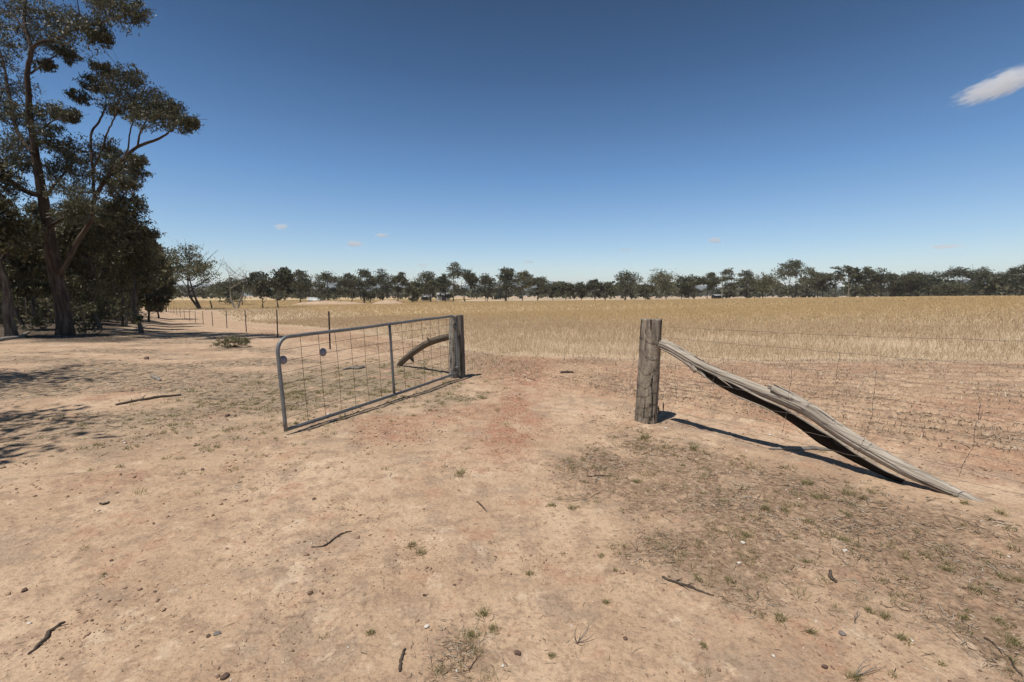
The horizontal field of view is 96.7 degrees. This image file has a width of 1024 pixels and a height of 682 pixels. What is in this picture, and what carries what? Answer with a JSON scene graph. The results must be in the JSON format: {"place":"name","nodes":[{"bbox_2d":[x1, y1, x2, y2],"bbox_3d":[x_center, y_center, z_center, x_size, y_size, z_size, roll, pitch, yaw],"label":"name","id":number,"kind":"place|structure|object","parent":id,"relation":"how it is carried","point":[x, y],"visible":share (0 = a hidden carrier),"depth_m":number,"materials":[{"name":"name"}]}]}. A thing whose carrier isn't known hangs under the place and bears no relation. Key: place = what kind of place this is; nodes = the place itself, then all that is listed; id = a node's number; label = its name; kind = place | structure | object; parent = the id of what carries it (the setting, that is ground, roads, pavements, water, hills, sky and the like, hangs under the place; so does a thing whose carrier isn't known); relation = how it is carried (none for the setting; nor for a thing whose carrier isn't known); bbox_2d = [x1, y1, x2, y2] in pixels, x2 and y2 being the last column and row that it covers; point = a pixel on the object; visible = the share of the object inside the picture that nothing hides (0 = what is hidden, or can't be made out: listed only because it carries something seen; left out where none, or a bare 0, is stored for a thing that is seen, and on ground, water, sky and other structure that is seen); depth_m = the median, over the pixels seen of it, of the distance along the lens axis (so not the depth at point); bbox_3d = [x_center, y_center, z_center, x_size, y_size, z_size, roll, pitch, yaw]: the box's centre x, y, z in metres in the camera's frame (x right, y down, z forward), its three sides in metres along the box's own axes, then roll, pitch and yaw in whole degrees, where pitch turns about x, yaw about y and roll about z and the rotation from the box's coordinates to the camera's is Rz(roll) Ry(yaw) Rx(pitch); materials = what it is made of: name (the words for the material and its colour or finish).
{"place":"outdoors","nodes":[
{"label":"outdoors","id":0,"kind":"place"},
{"bbox_2d":[0,296,1023,681],"bbox_3d":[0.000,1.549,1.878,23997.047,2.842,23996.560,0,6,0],"label":"ground","id":1,"kind":"structure","parent":0,"point":[70,570],"depth_m":3.34,"materials":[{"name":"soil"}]},
{"bbox_2d":[0,331,29,340],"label":"fallen branch","id":2,"kind":"object","parent":1,"relation":"on","point":[12,337],"visible":0.9,"depth_m":16.64,"materials":[{"name":"grey wood"}]},
{"bbox_2d":[0,153,49,336],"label":"gum tree","id":3,"kind":"object","parent":1,"relation":"on","point":[12,237],"visible":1,"depth_m":16.84,"materials":[{"name":"green plant"}]},
{"bbox_2d":[0,226,51,329],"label":"gum tree","id":4,"kind":"object","parent":1,"relation":"on","point":[32,264],"visible":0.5,"depth_m":20.55,"materials":[{"name":"green plant"}]},
{"bbox_2d":[18,274,39,318],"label":"gum tree","id":5,"kind":"object","parent":1,"relation":"on","point":[26,302],"visible":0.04,"depth_m":28.61,"materials":[{"name":"green plant"}]},
{"bbox_2d":[18,245,42,322],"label":"gum tree","id":6,"kind":"object","parent":1,"relation":"on","point":[32,305],"depth_m":25.86,"materials":[{"name":"brown plant"}]},
{"bbox_2d":[10,195,61,322],"bbox_3d":[-27.461,-4.672,26.791,3.349,7.532,3.348,3,6,25],"label":"gum tree","id":7,"kind":"object","parent":1,"relation":"on","point":[32,208],"visible":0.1,"depth_m":26.02,"materials":[{"name":"green plant"}]},
{"bbox_2d":[27,621,67,654],"bbox_3d":[-2.190,1.394,2.144,0.071,0.025,0.221,0,6,0],"label":"stick","id":8,"kind":"object","parent":1,"relation":"on","point":[45,638],"visible":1,"depth_m":2.13,"materials":[{"name":"brown wood"}]},
{"bbox_2d":[0,286,146,334],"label":"scrub","id":9,"kind":"object","parent":1,"relation":"on","point":[38,318],"visible":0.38,"depth_m":25.06,"materials":[{"name":"green plant"}]},
{"bbox_2d":[42,193,123,328],"bbox_3d":[-21.220,-3.891,22.641,3.115,6.941,3.143,0,6,0],"label":"gum tree","id":10,"kind":"object","parent":1,"relation":"on","point":[66,234],"visible":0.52,"depth_m":22.27,"materials":[{"name":"green plant"}]},
{"bbox_2d":[68,259,105,320],"bbox_3d":[-29.641,-4.975,30.705,3.858,7.561,4.011,3,6,24],"label":"gum tree","id":11,"kind":"object","parent":1,"relation":"on","point":[86,283],"visible":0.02,"depth_m":31.12,"materials":[{"name":"green plant"}]},
{"bbox_2d":[1,209,176,318],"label":"deep woodland","id":12,"kind":"object","parent":1,"relation":"on","point":[161,285],"depth_m":38.81,"materials":[{"name":"green plant"}]},
{"bbox_2d":[0,0,206,335],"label":"gum tree","id":13,"kind":"object","parent":1,"relation":"on","point":[117,167],"visible":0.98,"depth_m":17.60,"materials":[{"name":"green plant"}]},
{"bbox_2d":[81,213,153,326],"bbox_3d":[-23.104,-4.344,26.632,3.496,7.388,3.262,2,6,19],"label":"gum tree","id":14,"kind":"object","parent":1,"relation":"on","point":[108,260],"visible":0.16,"depth_m":26.84,"materials":[{"name":"green plant"}]},
{"bbox_2d":[101,246,136,319],"bbox_3d":[-31.410,-4.851,35.783,3.029,6.743,2.469,0,6,0],"label":"gum tree","id":15,"kind":"object","parent":1,"relation":"on","point":[118,292],"visible":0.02,"depth_m":35.84,"materials":[{"name":"green plant"}]},
{"bbox_2d":[81,184,167,332],"bbox_3d":[-18.299,-3.932,21.718,3.211,7.463,3.474,0,6,0],"label":"gum tree","id":16,"kind":"object","parent":1,"relation":"on","point":[132,247],"visible":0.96,"depth_m":21.39,"materials":[{"name":"green plant"}]},
{"bbox_2d":[110,325,147,331],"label":"fallen branch","id":17,"kind":"object","parent":1,"relation":"on","point":[122,329],"visible":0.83,"depth_m":23.18,"materials":[{"name":"grey wood"}]},
{"bbox_2d":[103,209,165,323],"bbox_3d":[-27.221,-5.334,32.683,3.571,8.529,3.721,4,7,34],"label":"gum tree","id":18,"kind":"object","parent":1,"relation":"on","point":[113,270],"visible":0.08,"depth_m":32.83,"materials":[{"name":"green plant"}]},
{"bbox_2d":[136,281,156,312],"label":"gum tree","id":19,"kind":"object","parent":1,"relation":"on","point":[148,286],"visible":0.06,"depth_m":38.21,"materials":[{"name":"green plant"}]},
{"bbox_2d":[115,394,180,404],"bbox_3d":[-5.663,0.886,7.069,0.237,0.074,0.841,4,7,32],"label":"stick","id":20,"kind":"object","parent":1,"relation":"on","point":[143,398],"visible":0.99,"depth_m":7.04,"materials":[{"name":"brown wood"}]},
{"bbox_2d":[128,240,175,321],"bbox_3d":[-33.236,-5.873,41.539,4.230,8.587,4.055,-3,6,-26],"label":"gum tree","id":21,"kind":"object","parent":1,"relation":"on","point":[155,301],"visible":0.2,"depth_m":41.93,"materials":[{"name":"green plant"}]},
{"bbox_2d":[144,252,178,317],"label":"gum tree","id":22,"kind":"object","parent":1,"relation":"on","point":[167,289],"visible":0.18,"depth_m":55.95,"materials":[{"name":"green plant"}]},
{"bbox_2d":[165,239,223,308],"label":"gum tree","id":23,"kind":"object","parent":1,"relation":"on","point":[197,267],"visible":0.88,"depth_m":98.30,"materials":[{"name":"plant"}]},
{"bbox_2d":[209,335,250,348],"bbox_3d":[-9.133,-0.006,14.867,1.095,0.442,1.213,4,7,37],"label":"shrub","id":24,"kind":"object","parent":1,"relation":"on","point":[241,341],"visible":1,"depth_m":14.74,"materials":[{"name":"green plant"}]},
{"bbox_2d":[210,275,254,304],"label":"gum tree","id":25,"kind":"object","parent":1,"relation":"on","point":[223,286],"visible":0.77,"depth_m":147.95,"materials":[{"name":"plant"}]},
{"bbox_2d":[223,262,247,308],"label":"gum tree","id":26,"kind":"object","parent":1,"relation":"on","point":[238,305],"visible":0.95,"depth_m":107.25,"materials":[{"name":"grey plant"}]},
{"bbox_2d":[236,271,280,307],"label":"gum tree","id":27,"kind":"object","parent":1,"relation":"on","point":[258,283],"visible":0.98,"depth_m":109.67,"materials":[{"name":"plant"}]},
{"bbox_2d":[269,266,297,306],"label":"gum tree","id":28,"kind":"object","parent":1,"relation":"on","point":[285,275],"visible":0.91,"depth_m":114.38,"materials":[{"name":"green plant"}]},
{"bbox_2d":[288,269,314,302],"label":"gum tree","id":29,"kind":"object","parent":1,"relation":"on","point":[301,284],"visible":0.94,"depth_m":157.81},
{"bbox_2d":[168,306,446,364],"bbox_3d":[-30.690,-2.553,44.403,0.394,2.816,92.540,-5,7,-39],"label":"wire fence","id":30,"kind":"object","parent":1,"relation":"on","point":[328,319],"visible":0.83,"depth_m":17.70,"materials":[{"name":"metal"}]},
{"bbox_2d":[308,270,345,300],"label":"gum tree","id":31,"kind":"object","parent":1,"relation":"on","point":[326,277],"visible":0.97,"depth_m":162.99,"materials":[{"name":"plant"}]},
{"bbox_2d":[293,300,365,304],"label":"dirt mound","id":32,"kind":"object","parent":1,"relation":"on","point":[327,302],"visible":0.66,"depth_m":146.62,"materials":[{"name":"soil"}]},
{"bbox_2d":[311,531,350,547],"bbox_3d":[-1.171,1.304,2.991,0.069,0.026,0.279,4,7,38],"label":"stick","id":33,"kind":"object","parent":1,"relation":"on","point":[331,540],"visible":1,"depth_m":2.96,"materials":[{"name":"brown wood"}]},
{"bbox_2d":[336,273,359,301],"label":"gum tree","id":34,"kind":"object","parent":1,"relation":"on","point":[348,280],"visible":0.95,"depth_m":165.53,"materials":[{"name":"green plant"}]},
{"bbox_2d":[343,364,365,369],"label":"fallen branch","id":35,"kind":"object","parent":1,"relation":"on","point":[352,367],"visible":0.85,"depth_m":9.89,"materials":[{"name":"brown wood"}]},
{"bbox_2d":[351,268,377,302],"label":"gum tree","id":36,"kind":"object","parent":1,"relation":"on","point":[362,283],"visible":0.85,"depth_m":167.97,"materials":[{"name":"plant"}]},
{"bbox_2d":[366,269,396,299],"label":"gum tree","id":37,"kind":"object","parent":1,"relation":"on","point":[381,279],"visible":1,"depth_m":164.82,"materials":[{"name":"plant"}]},
{"bbox_2d":[371,300,404,304],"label":"dirt mound","id":38,"kind":"object","parent":1,"relation":"on","point":[387,302],"visible":0.73,"depth_m":146.68,"materials":[{"name":"soil"}]},
{"bbox_2d":[387,272,408,300],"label":"gum tree","id":39,"kind":"object","parent":1,"relation":"on","point":[401,280],"visible":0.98,"depth_m":169.13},
{"bbox_2d":[398,648,405,671],"bbox_3d":[-0.486,1.400,2.002,0.021,0.019,0.130,0,6,-4],"label":"stick","id":40,"kind":"object","parent":1,"relation":"on","point":[400,660],"visible":1,"depth_m":1.99,"materials":[{"name":"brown wood"}]},
{"bbox_2d":[404,281,427,302],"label":"gum tree","id":41,"kind":"object","parent":1,"relation":"on","point":[416,292],"visible":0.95,"depth_m":173.21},
{"bbox_2d":[397,333,448,365],"bbox_3d":[-1.917,0.229,9.629,0.263,0.914,2.087,-5,7,-39],"label":"brace log","id":42,"kind":"object","parent":1,"relation":"on","point":[414,351],"visible":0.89,"depth_m":9.59,"materials":[{"name":"brown wood"}]},
{"bbox_2d":[411,271,440,301],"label":"gum tree","id":43,"kind":"object","parent":1,"relation":"on","point":[425,276],"visible":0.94,"depth_m":175.63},
{"bbox_2d":[425,659,448,676],"bbox_3d":[-0.315,1.389,1.934,0.099,0.047,0.096,0,6,0],"label":"grass tuft","id":44,"kind":"object","parent":1,"relation":"on","point":[438,670],"visible":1,"depth_m":1.94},
{"bbox_2d":[433,273,457,300],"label":"gum tree","id":45,"kind":"object","parent":1,"relation":"on","point":[443,282],"visible":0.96,"depth_m":177.62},
{"bbox_2d":[449,315,457,378],"bbox_3d":[-1.139,0.210,8.815,0.168,1.413,0.179,3,7,31],"label":"gate post","id":46,"kind":"object","parent":1,"relation":"on","point":[452,362],"visible":0.56,"depth_m":8.74,"materials":[{"name":"grey wood"}]},
{"bbox_2d":[276,315,458,431],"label":"farm gate","id":47,"kind":"structure","parent":46,"relation":"attached to","point":[284,360],"depth_m":6.21,"materials":[{"name":"metal"}]},
{"bbox_2d":[446,261,464,301],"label":"gum tree","id":48,"kind":"object","parent":1,"relation":"on","point":[454,271],"visible":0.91,"depth_m":179.72,"materials":[{"name":"green plant"}]},
{"bbox_2d":[449,465,466,476],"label":"grass tuft","id":49,"kind":"object","parent":1,"relation":"on","point":[460,472],"visible":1,"depth_m":4.10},
{"bbox_2d":[457,315,465,377],"bbox_3d":[-0.982,0.201,8.835,0.154,1.418,0.146,3,7,30],"label":"slab post","id":50,"kind":"object","parent":1,"relation":"on","point":[460,337],"visible":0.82,"depth_m":8.77,"materials":[{"name":"grey wood"}]},
{"bbox_2d":[459,268,480,300],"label":"gum tree","id":51,"kind":"object","parent":1,"relation":"on","point":[471,279],"visible":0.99,"depth_m":177.77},
{"bbox_2d":[474,599,495,617],"bbox_3d":[-0.140,1.350,2.277,0.128,0.066,0.126,-4,7,-36],"label":"grass tuft","id":52,"kind":"object","parent":1,"relation":"on","point":[484,613],"visible":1,"depth_m":2.28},
{"bbox_2d":[477,273,498,300],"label":"gum tree","id":53,"kind":"object","parent":1,"relation":"on","point":[485,280],"visible":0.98,"depth_m":180.14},
{"bbox_2d":[495,266,516,300],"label":"gum tree","id":54,"kind":"object","parent":1,"relation":"on","point":[505,278],"visible":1,"depth_m":179.03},
{"bbox_2d":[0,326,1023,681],"bbox_3d":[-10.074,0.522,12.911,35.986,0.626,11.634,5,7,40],"label":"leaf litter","id":55,"kind":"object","parent":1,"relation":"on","point":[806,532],"visible":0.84,"depth_m":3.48,"materials":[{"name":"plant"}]},
{"bbox_2d":[513,270,535,300],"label":"gum tree","id":56,"kind":"object","parent":1,"relation":"on","point":[522,277],"visible":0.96,"depth_m":181.15,"materials":[{"name":"green plant"}]},
{"bbox_2d":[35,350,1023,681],"bbox_3d":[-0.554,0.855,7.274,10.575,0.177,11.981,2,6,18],"label":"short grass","id":57,"kind":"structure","parent":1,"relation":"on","point":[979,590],"depth_m":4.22,"materials":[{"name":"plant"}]},
{"bbox_2d":[529,276,553,300],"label":"gum tree","id":58,"kind":"object","parent":1,"relation":"on","point":[540,282],"visible":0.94,"depth_m":181.34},
{"bbox_2d":[547,283,562,297],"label":"gum tree","id":59,"kind":"object","parent":1,"relation":"on","point":[554,287],"visible":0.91,"depth_m":183.35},
{"bbox_2d":[558,281,577,299],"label":"gum tree","id":60,"kind":"object","parent":1,"relation":"on","point":[569,288],"visible":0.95,"depth_m":183.58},
{"bbox_2d":[573,281,590,299],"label":"gum tree","id":61,"kind":"object","parent":1,"relation":"on","point":[582,288],"visible":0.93,"depth_m":184.03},
{"bbox_2d":[142,295,1023,340],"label":"ripe crop","id":62,"kind":"object","parent":1,"relation":"on","point":[786,306],"visible":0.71,"depth_m":49.81,"materials":[{"name":"plant"}]},
{"bbox_2d":[164,304,1023,362],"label":"dry straw","id":63,"kind":"object","parent":1,"relation":"on","point":[334,322],"visible":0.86,"depth_m":17.99,"materials":[{"name":"plant"}]},
{"bbox_2d":[585,279,604,298],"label":"gum tree","id":64,"kind":"object","parent":1,"relation":"on","point":[594,284],"visible":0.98,"depth_m":184.48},
{"bbox_2d":[171,270,1023,300],"bbox_3d":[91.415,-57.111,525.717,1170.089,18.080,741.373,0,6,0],"label":"woods","id":65,"kind":"object","parent":1,"relation":"on","point":[993,285],"visible":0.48,"depth_m":263.76,"materials":[{"name":"green plant"}]},
{"bbox_2d":[598,281,618,299],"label":"gum tree","id":66,"kind":"object","parent":1,"relation":"on","point":[606,287],"visible":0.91,"depth_m":185.72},
{"bbox_2d":[609,270,647,299],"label":"gum tree","id":67,"kind":"object","parent":1,"relation":"on","point":[626,283],"visible":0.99,"depth_m":183.47,"materials":[{"name":"plant"}]},
{"bbox_2d":[636,283,656,299],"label":"gum tree","id":68,"kind":"object","parent":1,"relation":"on","point":[644,287],"visible":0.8,"depth_m":186.92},
{"bbox_2d":[633,318,663,423],"bbox_3d":[1.736,0.499,5.798,0.340,1.571,0.316,0,6,0],"label":"strainer post","id":69,"kind":"object","parent":1,"relation":"on","point":[645,411],"visible":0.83,"depth_m":5.69,"materials":[{"name":"grey wood"}]},
{"bbox_2d":[619,326,1023,494],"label":"wire fence","id":70,"kind":"object","parent":69,"relation":"attached to","point":[851,393],"visible":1,"depth_m":3.98,"materials":[{"name":"metal"}]},
{"bbox_2d":[644,269,682,298],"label":"gum tree","id":71,"kind":"object","parent":1,"relation":"on","point":[660,279],"visible":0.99,"depth_m":184.12,"materials":[{"name":"plant"}]},
{"bbox_2d":[340,342,1023,458],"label":"stubble","id":72,"kind":"object","parent":1,"relation":"on","point":[930,413],"visible":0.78,"depth_m":8.70,"materials":[{"name":"plant"}]},
{"bbox_2d":[674,275,693,298],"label":"gum tree","id":73,"kind":"object","parent":1,"relation":"on","point":[685,280],"visible":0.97,"depth_m":187.84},
{"bbox_2d":[662,576,713,595],"bbox_3d":[0.965,1.343,2.501,0.272,0.033,0.073,6,8,44],"label":"stick","id":74,"kind":"object","parent":1,"relation":"on","point":[679,583],"visible":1,"depth_m":2.50,"materials":[{"name":"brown wood"}]},
{"bbox_2d":[680,274,707,298],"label":"gum tree","id":75,"kind":"object","parent":1,"relation":"on","point":[696,281],"visible":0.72,"depth_m":187.31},
{"bbox_2d":[699,272,722,298],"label":"gum tree","id":76,"kind":"object","parent":1,"relation":"on","point":[711,281],"visible":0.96,"depth_m":185.36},
{"bbox_2d":[719,267,736,297],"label":"gum tree","id":77,"kind":"object","parent":1,"relation":"on","point":[725,278],"visible":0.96,"depth_m":184.81,"materials":[{"name":"green plant"}]},
{"bbox_2d":[733,269,755,297],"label":"gum tree","id":78,"kind":"object","parent":1,"relation":"on","point":[746,275],"visible":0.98,"depth_m":187.30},
{"bbox_2d":[744,272,782,297],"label":"gum tree","id":79,"kind":"object","parent":1,"relation":"on","point":[763,283],"visible":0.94,"depth_m":185.98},
{"bbox_2d":[772,608,793,624],"bbox_3d":[1.331,1.356,2.251,0.135,0.055,0.113,0,6,0],"label":"grass tuft","id":80,"kind":"object","parent":1,"relation":"on","point":[779,615],"visible":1,"depth_m":2.25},
{"bbox_2d":[770,258,821,297],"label":"gum tree","id":81,"kind":"object","parent":1,"relation":"on","point":[790,267],"visible":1,"depth_m":184.03,"materials":[{"name":"plant"}]},
{"bbox_2d":[769,446,831,450],"bbox_3d":[2.992,1.114,4.725,0.625,0.056,0.055,0,6,3],"label":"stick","id":82,"kind":"object","parent":1,"relation":"on","point":[803,448],"visible":0.89,"depth_m":4.71,"materials":[{"name":"grey wood"}]},
{"bbox_2d":[800,477,813,485],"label":"grass tuft","id":83,"kind":"object","parent":1,"relation":"on","point":[807,482],"visible":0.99,"depth_m":3.88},
{"bbox_2d":[806,271,829,296],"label":"gum tree","id":84,"kind":"object","parent":1,"relation":"on","point":[819,285],"visible":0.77,"depth_m":190.13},
{"bbox_2d":[658,339,984,501],"bbox_3d":[2.743,0.644,4.523,0.189,1.128,2.923,-5,7,-40],"label":"stay log","id":85,"kind":"object","parent":1,"relation":"on","point":[805,409],"visible":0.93,"depth_m":4.34,"materials":[{"name":"grey wood"}]},
{"bbox_2d":[814,277,832,296],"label":"gum tree","id":86,"kind":"object","parent":1,"relation":"on","point":[824,289],"visible":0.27,"depth_m":193.19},
{"bbox_2d":[828,569,837,582],"bbox_3d":[1.826,1.344,2.602,0.033,0.031,0.102,2,6,16],"label":"stick","id":87,"kind":"object","parent":1,"relation":"on","point":[832,578],"visible":0.99,"depth_m":2.59,"materials":[{"name":"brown wood"}]},
{"bbox_2d":[825,266,846,296],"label":"gum tree","id":88,"kind":"object","parent":1,"relation":"on","point":[834,279],"visible":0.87,"depth_m":190.53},
{"bbox_2d":[837,265,856,296],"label":"gum tree","id":89,"kind":"object","parent":1,"relation":"on","point":[848,270],"visible":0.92,"depth_m":187.67,"materials":[{"name":"green plant"}]},
{"bbox_2d":[840,664,866,681],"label":"grass tuft","id":90,"kind":"object","parent":1,"relation":"on","point":[857,678],"visible":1,"depth_m":1.92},
{"bbox_2d":[847,266,865,296],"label":"gum tree","id":91,"kind":"object","parent":1,"relation":"on","point":[858,277],"visible":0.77,"depth_m":191.34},
{"bbox_2d":[855,657,884,676],"bbox_3d":[1.528,1.392,1.948,0.177,0.056,0.038,-1,6,-15],"label":"dry stalk","id":92,"kind":"object","parent":1,"relation":"on","point":[867,670],"visible":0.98,"depth_m":1.93,"materials":[{"name":"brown wood"}]},
{"bbox_2d":[861,266,880,296],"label":"gum tree","id":93,"kind":"object","parent":1,"relation":"on","point":[868,272],"visible":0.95,"depth_m":190.69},
{"bbox_2d":[876,604,892,619],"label":"grass tuft","id":94,"kind":"object","parent":1,"relation":"on","point":[882,614],"visible":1,"depth_m":2.29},
{"bbox_2d":[870,267,900,296],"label":"gum tree","id":95,"kind":"object","parent":1,"relation":"on","point":[886,277],"visible":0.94,"depth_m":189.32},
{"bbox_2d":[885,273,905,295],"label":"gum tree","id":96,"kind":"object","parent":1,"relation":"on","point":[898,286],"visible":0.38,"depth_m":193.20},
{"bbox_2d":[891,629,914,646],"bbox_3d":[1.837,1.383,2.134,0.106,0.050,0.113,0,6,0],"label":"grass tuft","id":97,"kind":"object","parent":1,"relation":"on","point":[902,638],"visible":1,"depth_m":2.13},
{"bbox_2d":[894,270,933,296],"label":"gum tree","id":98,"kind":"object","parent":1,"relation":"on","point":[910,275],"visible":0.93,"depth_m":190.20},
{"bbox_2d":[906,269,948,295],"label":"gum tree","id":99,"kind":"object","parent":1,"relation":"on","point":[932,277],"visible":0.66,"depth_m":186.65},
{"bbox_2d":[929,281,972,295],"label":"bush","id":100,"kind":"object","parent":1,"relation":"on","point":[947,288],"visible":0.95,"depth_m":177.16,"materials":[{"name":"plant"}]},
{"bbox_2d":[936,265,982,295],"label":"gum tree","id":101,"kind":"object","parent":1,"relation":"on","point":[960,272],"visible":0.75,"depth_m":186.28,"materials":[{"name":"plant"}]},
{"bbox_2d":[965,266,997,295],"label":"gum tree","id":102,"kind":"object","parent":1,"relation":"on","point":[985,273],"visible":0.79,"depth_m":185.08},
{"bbox_2d":[990,612,1010,628],"bbox_3d":[2.389,1.367,2.232,0.094,0.055,0.098,0,6,0],"label":"grass tuft","id":103,"kind":"object","parent":1,"relation":"on","point":[998,618],"visible":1,"depth_m":2.24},
{"bbox_2d":[999,631,1021,646],"bbox_3d":[2.343,1.391,2.125,0.087,0.051,0.090,-2,6,-23],"label":"grass tuft","id":104,"kind":"object","parent":1,"relation":"on","point":[1013,642],"visible":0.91,"depth_m":2.12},
{"bbox_2d":[1002,267,1023,295],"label":"gum tree","id":105,"kind":"object","parent":1,"relation":"on","point":[1013,282],"visible":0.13,"depth_m":190.81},
{"bbox_2d":[1008,264,1023,293],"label":"gum tree","id":106,"kind":"object","parent":1,"relation":"on","point":[1021,270],"visible":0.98,"depth_m":178.78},
{"bbox_2d":[0,0,1023,287],"label":"sky","id":107,"kind":"structure","parent":0,"point":[576,141],"materials":[{"name":"blue"}]},
{"bbox_2d":[142,278,986,295],"bbox_3d":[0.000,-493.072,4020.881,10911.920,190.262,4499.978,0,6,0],"label":"hills","id":108,"kind":"structure","parent":0,"point":[331,285],"depth_m":4074.17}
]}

